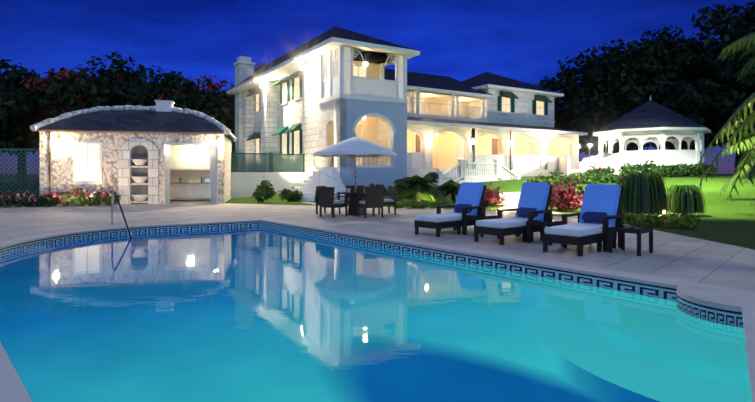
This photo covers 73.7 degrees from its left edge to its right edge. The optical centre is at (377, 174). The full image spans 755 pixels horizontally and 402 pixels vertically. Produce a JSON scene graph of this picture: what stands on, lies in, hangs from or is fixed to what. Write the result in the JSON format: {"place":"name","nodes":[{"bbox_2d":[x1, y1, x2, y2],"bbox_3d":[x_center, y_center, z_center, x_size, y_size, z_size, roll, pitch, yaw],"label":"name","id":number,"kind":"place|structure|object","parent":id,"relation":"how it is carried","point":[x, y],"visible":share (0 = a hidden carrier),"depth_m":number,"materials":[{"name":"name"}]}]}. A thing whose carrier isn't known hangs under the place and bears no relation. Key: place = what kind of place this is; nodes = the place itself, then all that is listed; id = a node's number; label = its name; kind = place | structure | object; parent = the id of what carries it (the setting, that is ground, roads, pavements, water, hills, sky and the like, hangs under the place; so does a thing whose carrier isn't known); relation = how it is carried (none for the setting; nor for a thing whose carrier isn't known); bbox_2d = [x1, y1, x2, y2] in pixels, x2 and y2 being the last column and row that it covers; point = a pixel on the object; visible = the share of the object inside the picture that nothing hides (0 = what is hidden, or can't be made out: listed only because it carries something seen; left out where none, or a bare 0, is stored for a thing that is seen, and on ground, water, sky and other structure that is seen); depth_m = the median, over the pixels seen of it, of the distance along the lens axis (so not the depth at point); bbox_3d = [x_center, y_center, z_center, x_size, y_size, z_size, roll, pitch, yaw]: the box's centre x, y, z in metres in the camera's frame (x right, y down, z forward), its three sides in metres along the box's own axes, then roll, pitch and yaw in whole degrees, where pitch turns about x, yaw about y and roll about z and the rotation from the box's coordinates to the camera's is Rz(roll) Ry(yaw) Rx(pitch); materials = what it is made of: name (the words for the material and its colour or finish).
{"place":"outdoors","nodes":[
{"label":"outdoors","id":0,"kind":"place"},
{"bbox_2d":[30,100,236,141],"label":"pool house roof ridge","id":1,"kind":"structure","parent":0,"point":[165,105],"depth_m":23.81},
{"bbox_2d":[367,183,386,193],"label":"green shrub","id":2,"kind":"object","parent":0,"point":[378,185],"visible":0.15,"depth_m":24.36,"materials":[{"name":"green plant"}]},
{"bbox_2d":[0,174,754,249],"bbox_3d":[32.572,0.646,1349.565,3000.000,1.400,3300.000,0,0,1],"label":"lawn","id":3,"kind":"structure","parent":0,"point":[728,221],"depth_m":18.84,"materials":[{"name":"green plant"}]},
{"bbox_2d":[0,148,39,194],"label":"trellis fence","id":4,"kind":"object","parent":3,"relation":"on","point":[9,149],"visible":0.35,"depth_m":21.87,"materials":[{"name":"green paint"}]},
{"bbox_2d":[0,84,39,156],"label":"tree","id":5,"kind":"object","parent":3,"relation":"on","point":[16,132],"visible":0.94,"depth_m":38.47,"materials":[{"name":"green plant"}]},
{"bbox_2d":[0,59,58,184],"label":"tree","id":6,"kind":"object","parent":3,"relation":"on","point":[17,78],"visible":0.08,"depth_m":45.93,"materials":[{"name":"green plant"}]},
{"bbox_2d":[19,67,167,122],"bbox_3d":[-23.123,-3.642,42.614,11.030,10.046,10.464,0,0,1],"label":"tree","id":7,"kind":"object","parent":3,"relation":"on","point":[78,93],"visible":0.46,"depth_m":39.30,"materials":[{"name":"green plant"}]},
{"bbox_2d":[43,50,191,94],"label":"tree","id":8,"kind":"object","parent":3,"relation":"on","point":[110,76],"visible":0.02,"depth_m":49.32,"materials":[{"name":"green plant"}]},
{"bbox_2d":[36,109,231,204],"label":"pool house","id":9,"kind":"structure","parent":3,"relation":"on","point":[135,156],"depth_m":22.44,"materials":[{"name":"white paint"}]},
{"bbox_2d":[136,71,234,104],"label":"tree","id":10,"kind":"object","parent":3,"relation":"on","point":[177,81],"visible":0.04,"depth_m":49.33,"materials":[{"name":"green plant"}]},
{"bbox_2d":[144,87,234,127],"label":"tree","id":11,"kind":"object","parent":3,"relation":"on","point":[217,109],"visible":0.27,"depth_m":43.36,"materials":[{"name":"green plant"}]},
{"bbox_2d":[227,109,234,152],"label":"tree","id":12,"kind":"object","parent":3,"relation":"on","point":[232,118],"visible":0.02,"depth_m":43.76,"materials":[{"name":"green plant"}]},
{"bbox_2d":[218,62,264,103],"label":"tree","id":13,"kind":"object","parent":3,"relation":"on","point":[261,65],"visible":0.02,"depth_m":63.41,"materials":[{"name":"green plant"}]},
{"bbox_2d":[252,177,276,201],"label":"shrub","id":14,"kind":"object","parent":3,"relation":"on","point":[264,190],"visible":0.96,"depth_m":24.12,"materials":[{"name":"green plant"}]},
{"bbox_2d":[278,187,302,201],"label":"green shrub","id":15,"kind":"object","parent":3,"relation":"on","point":[290,195],"visible":1,"depth_m":24.89,"materials":[{"name":"green plant"}]},
{"bbox_2d":[0,203,754,401],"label":"pool deck","id":16,"kind":"structure","parent":3,"relation":"on","point":[674,261],"depth_m":9.99,"materials":[{"name":"concrete"}]},
{"bbox_2d":[0,188,120,206],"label":"flower bed","id":17,"kind":"object","parent":16,"relation":"on","point":[78,196],"visible":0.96,"depth_m":20.72,"materials":[{"name":"green plant"}]},
{"bbox_2d":[110,192,131,237],"bbox_3d":[-6.335,1.125,12.459,0.097,1.346,2.467,0,0,-38],"label":"pool handrail","id":18,"kind":"object","parent":16,"relation":"on","point":[112,223],"visible":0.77,"depth_m":12.84,"materials":[{"name":"metal"}]},
{"bbox_2d":[314,186,340,214],"bbox_3d":[-1.683,0.863,16.956,0.672,0.942,0.640,0,0,21],"label":"dining chair","id":19,"kind":"object","parent":16,"relation":"on","point":[317,194],"visible":0.35,"depth_m":16.79,"materials":[{"name":"wicker"}]},
{"bbox_2d":[318,187,346,217],"bbox_3d":[-1.404,0.863,15.806,0.640,0.942,0.672,0,0,41],"label":"dining chair","id":20,"kind":"object","parent":16,"relation":"on","point":[326,197],"visible":1,"depth_m":15.60,"materials":[{"name":"wicker"}]},
{"bbox_2d":[337,188,364,215],"bbox_3d":[-0.722,0.899,16.580,1.240,0.870,1.240,0,0,1],"label":"dining table","id":21,"kind":"object","parent":16,"relation":"on","point":[353,195],"visible":0.81,"depth_m":16.38,"materials":[{"name":"wicker"}]},
{"bbox_2d":[313,132,396,191],"bbox_3d":[-0.722,-0.026,16.580,2.567,2.720,2.567,0,0,12],"label":"umbrella","id":22,"kind":"object","parent":21,"relation":"on","point":[353,147],"visible":0.98,"depth_m":15.85,"materials":[{"name":"fabric"}]},
{"bbox_2d":[346,185,363,212],"bbox_3d":[-0.787,0.863,17.609,0.640,0.942,0.672,0,0,-4],"label":"dining chair","id":23,"kind":"object","parent":16,"relation":"on","point":[358,187],"visible":0.42,"depth_m":17.82,"materials":[{"name":"wicker"}]},
{"bbox_2d":[356,187,383,217],"bbox_3d":[-0.229,0.863,15.675,0.640,0.942,0.672,0,0,-29],"label":"dining chair","id":24,"kind":"object","parent":16,"relation":"on","point":[374,197],"visible":1,"depth_m":15.43,"materials":[{"name":"wicker"}]},
{"bbox_2d":[0,221,744,325],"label":"pool tile border","id":25,"kind":"object","parent":16,"relation":"in","point":[720,306],"visible":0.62,"depth_m":7.40,"materials":[{"name":"teal tile"}]},
{"bbox_2d":[0,226,751,401],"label":"water pool","id":26,"kind":"structure","parent":25,"relation":"in","point":[253,314],"depth_m":4.81,"materials":[{"name":"blue liquid"}]},
{"bbox_2d":[378,186,397,214],"bbox_3d":[0.255,0.863,16.909,0.672,0.942,0.640,0,0,-19],"label":"dining chair","id":27,"kind":"object","parent":16,"relation":"on","point":[392,200],"visible":0.58,"depth_m":16.70,"materials":[{"name":"wicker"}]},
{"bbox_2d":[414,182,486,236],"bbox_3d":[1.708,0.764,11.497,1.790,1.144,0.830,0,0,-42],"label":"lounger","id":28,"kind":"object","parent":16,"relation":"on","point":[470,199],"visible":0.79,"depth_m":11.58,"materials":[{"name":"fabric"}]},
{"bbox_2d":[463,214,496,236],"bbox_3d":[2.251,1.115,11.014,0.520,0.438,0.520,0,0,-40],"label":"side table","id":29,"kind":"object","parent":16,"relation":"on","point":[478,217],"visible":0.71,"depth_m":10.94,"materials":[{"name":"wood"}]},
{"bbox_2d":[474,182,552,244],"bbox_3d":[2.822,0.755,10.261,1.790,1.164,0.830,0,0,-38],"label":"lounger","id":30,"kind":"object","parent":16,"relation":"on","point":[534,201],"visible":0.77,"depth_m":10.31,"materials":[{"name":"fabric"}]},
{"bbox_2d":[527,219,561,244],"bbox_3d":[3.278,1.115,9.787,0.520,0.438,0.520,0,0,-40],"label":"side table","id":31,"kind":"object","parent":16,"relation":"on","point":[542,223],"visible":0.77,"depth_m":9.76,"materials":[{"name":"wood"}]},
{"bbox_2d":[543,184,623,255],"bbox_3d":[3.727,0.761,9.024,1.790,1.149,0.830,0,0,-43],"label":"lounger","id":32,"kind":"object","parent":16,"relation":"on","point":[599,214],"visible":0.9,"depth_m":9.14,"materials":[{"name":"fabric"}]},
{"bbox_2d":[608,225,652,255],"bbox_3d":[4.306,1.115,8.561,0.520,0.438,0.520,0,0,-40],"label":"side table","id":33,"kind":"object","parent":16,"relation":"on","point":[637,230],"visible":1,"depth_m":8.50,"materials":[{"name":"wood"}]},
{"bbox_2d":[622,211,700,228],"bbox_3d":[6.992,1.162,13.288,0.612,0.558,2.842,0,0,-32],"label":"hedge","id":34,"kind":"object","parent":16,"relation":"on","point":[686,220],"visible":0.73,"depth_m":12.74,"materials":[{"name":"green plant"}]},
{"bbox_2d":[227,26,587,200],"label":"house","id":35,"kind":"structure","parent":3,"relation":"on","point":[296,108],"depth_m":32.21,"materials":[{"name":"white paint"}]},
{"bbox_2d":[385,172,447,201],"bbox_3d":[1.796,0.747,21.194,2.600,1.681,2.449,0,0,-36],"label":"shrub","id":36,"kind":"object","parent":3,"relation":"on","point":[421,188],"visible":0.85,"depth_m":20.70,"materials":[{"name":"green plant"}]},
{"bbox_2d":[391,199,455,208],"bbox_3d":[2.283,1.158,19.608,3.531,0.496,0.651,0,0,11],"label":"flower bed","id":37,"kind":"object","parent":3,"relation":"on","point":[406,203],"visible":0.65,"depth_m":19.64,"materials":[{"name":"green plant"}]},
{"bbox_2d":[436,179,460,202],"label":"shrub","id":38,"kind":"object","parent":3,"relation":"on","point":[451,186],"visible":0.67,"depth_m":21.80,"materials":[{"name":"green plant"}]},
{"bbox_2d":[482,183,505,206],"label":"red shrub","id":39,"kind":"object","parent":3,"relation":"on","point":[492,198],"visible":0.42,"depth_m":20.27,"materials":[{"name":"red plant"}]},
{"bbox_2d":[529,77,589,129],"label":"tree","id":40,"kind":"object","parent":3,"relation":"on","point":[562,122],"visible":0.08,"depth_m":65.25,"materials":[{"name":"green plant"}]},
{"bbox_2d":[527,172,594,186],"bbox_3d":[8.865,0.292,24.759,3.163,0.855,1.774,0,0,1],"label":"dark shrub","id":41,"kind":"object","parent":3,"relation":"on","point":[564,179],"visible":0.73,"depth_m":24.36,"materials":[{"name":"green plant"}]},
{"bbox_2d":[545,181,584,199],"bbox_3d":[7.297,0.721,20.320,2.142,0.937,1.677,0,0,1],"label":"red shrub","id":42,"kind":"object","parent":3,"relation":"on","point":[555,186],"visible":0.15,"depth_m":20.04,"materials":[{"name":"red plant"}]},
{"bbox_2d":[549,186,582,211],"bbox_3d":[6.740,0.874,18.397,1.732,1.061,1.712,0,0,1],"label":"red shrub","id":43,"kind":"object","parent":3,"relation":"on","point":[562,200],"visible":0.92,"depth_m":17.92,"materials":[{"name":"red plant"}]},
{"bbox_2d":[567,170,622,182],"bbox_3d":[11.617,0.158,26.668,3.077,0.730,1.844,0,0,1],"label":"dark shrub","id":44,"kind":"object","parent":3,"relation":"on","point":[608,177],"visible":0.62,"depth_m":26.22,"materials":[{"name":"green plant"}]},
{"bbox_2d":[581,166,615,174],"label":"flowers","id":45,"kind":"object","parent":3,"relation":"on","point":[599,170],"visible":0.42,"depth_m":29.84,"materials":[{"name":"green plant"}]},
{"bbox_2d":[563,91,650,155],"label":"tree","id":46,"kind":"object","parent":3,"relation":"on","point":[591,114],"visible":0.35,"depth_m":52.84,"materials":[{"name":"green plant"}]},
{"bbox_2d":[534,39,685,127],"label":"tree","id":47,"kind":"object","parent":3,"relation":"on","point":[594,70],"visible":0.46,"depth_m":57.74,"materials":[{"name":"green plant"}]},
{"bbox_2d":[615,172,668,214],"bbox_3d":[8.223,0.649,15.769,1.628,1.430,1.632,0,0,1],"label":"fountain shrub","id":48,"kind":"object","parent":3,"relation":"on","point":[645,192],"visible":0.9,"depth_m":15.22,"materials":[{"name":"green plant"}]},
{"bbox_2d":[579,95,710,176],"bbox_3d":[18.134,-2.511,34.528,8.191,5.811,7.023,0,0,1],"label":"gazebo","id":49,"kind":"object","parent":3,"relation":"on","point":[650,118],"visible":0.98,"depth_m":32.57,"materials":[{"name":"white paint"}]},
{"bbox_2d":[618,159,716,176],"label":"gazebo shrubs","id":50,"kind":"object","parent":3,"relation":"on","point":[669,170],"visible":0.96,"depth_m":30.96,"materials":[{"name":"green plant"}]},
{"bbox_2d":[599,24,745,149],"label":"tree","id":51,"kind":"object","parent":3,"relation":"on","point":[657,59],"visible":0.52,"depth_m":55.46,"materials":[{"name":"green plant"}]},
{"bbox_2d":[666,184,705,215],"bbox_3d":[9.935,0.845,16.323,1.194,1.038,1.190,0,0,1],"label":"fountain shrub","id":52,"kind":"object","parent":3,"relation":"on","point":[684,199],"visible":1,"depth_m":15.97,"materials":[{"name":"green plant"}]},
{"bbox_2d":[646,79,754,150],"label":"tree","id":53,"kind":"object","parent":3,"relation":"on","point":[697,100],"visible":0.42,"depth_m":45.11,"materials":[{"name":"green plant"}]},
{"bbox_2d":[669,3,754,173],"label":"tree","id":54,"kind":"object","parent":3,"relation":"on","point":[720,9],"visible":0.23,"depth_m":55.78,"materials":[{"name":"green plant"}]},
{"bbox_2d":[689,47,754,173],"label":"tree","id":55,"kind":"object","parent":3,"relation":"on","point":[723,76],"visible":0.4,"depth_m":48.59,"materials":[{"name":"green plant"}]},
{"bbox_2d":[690,0,754,47],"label":"tree","id":56,"kind":"object","parent":3,"relation":"on","point":[749,9],"visible":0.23,"depth_m":58.41,"materials":[{"name":"green plant"}]},
{"bbox_2d":[696,32,754,202],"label":"palm","id":57,"kind":"object","parent":3,"relation":"on","point":[748,40],"visible":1,"depth_m":14.74,"materials":[{"name":"green plant"}]},
{"bbox_2d":[718,137,754,196],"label":"palm","id":58,"kind":"object","parent":3,"relation":"on","point":[746,166],"visible":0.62,"depth_m":17.74,"materials":[{"name":"green plant"}]},
{"bbox_2d":[0,0,754,173],"label":"sky","id":59,"kind":"structure","parent":0,"point":[525,41],"materials":[{"name":"blue"}]},
{"bbox_2d":[312,192,560,213],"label":"garden path","id":60,"kind":"structure","parent":0,"point":[511,199],"depth_m":21.49,"materials":[{"name":"stone"}]},
{"bbox_2d":[559,155,601,175],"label":"wall","id":61,"kind":"structure","parent":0,"point":[565,165],"depth_m":34.65,"materials":[{"name":"white paint"}]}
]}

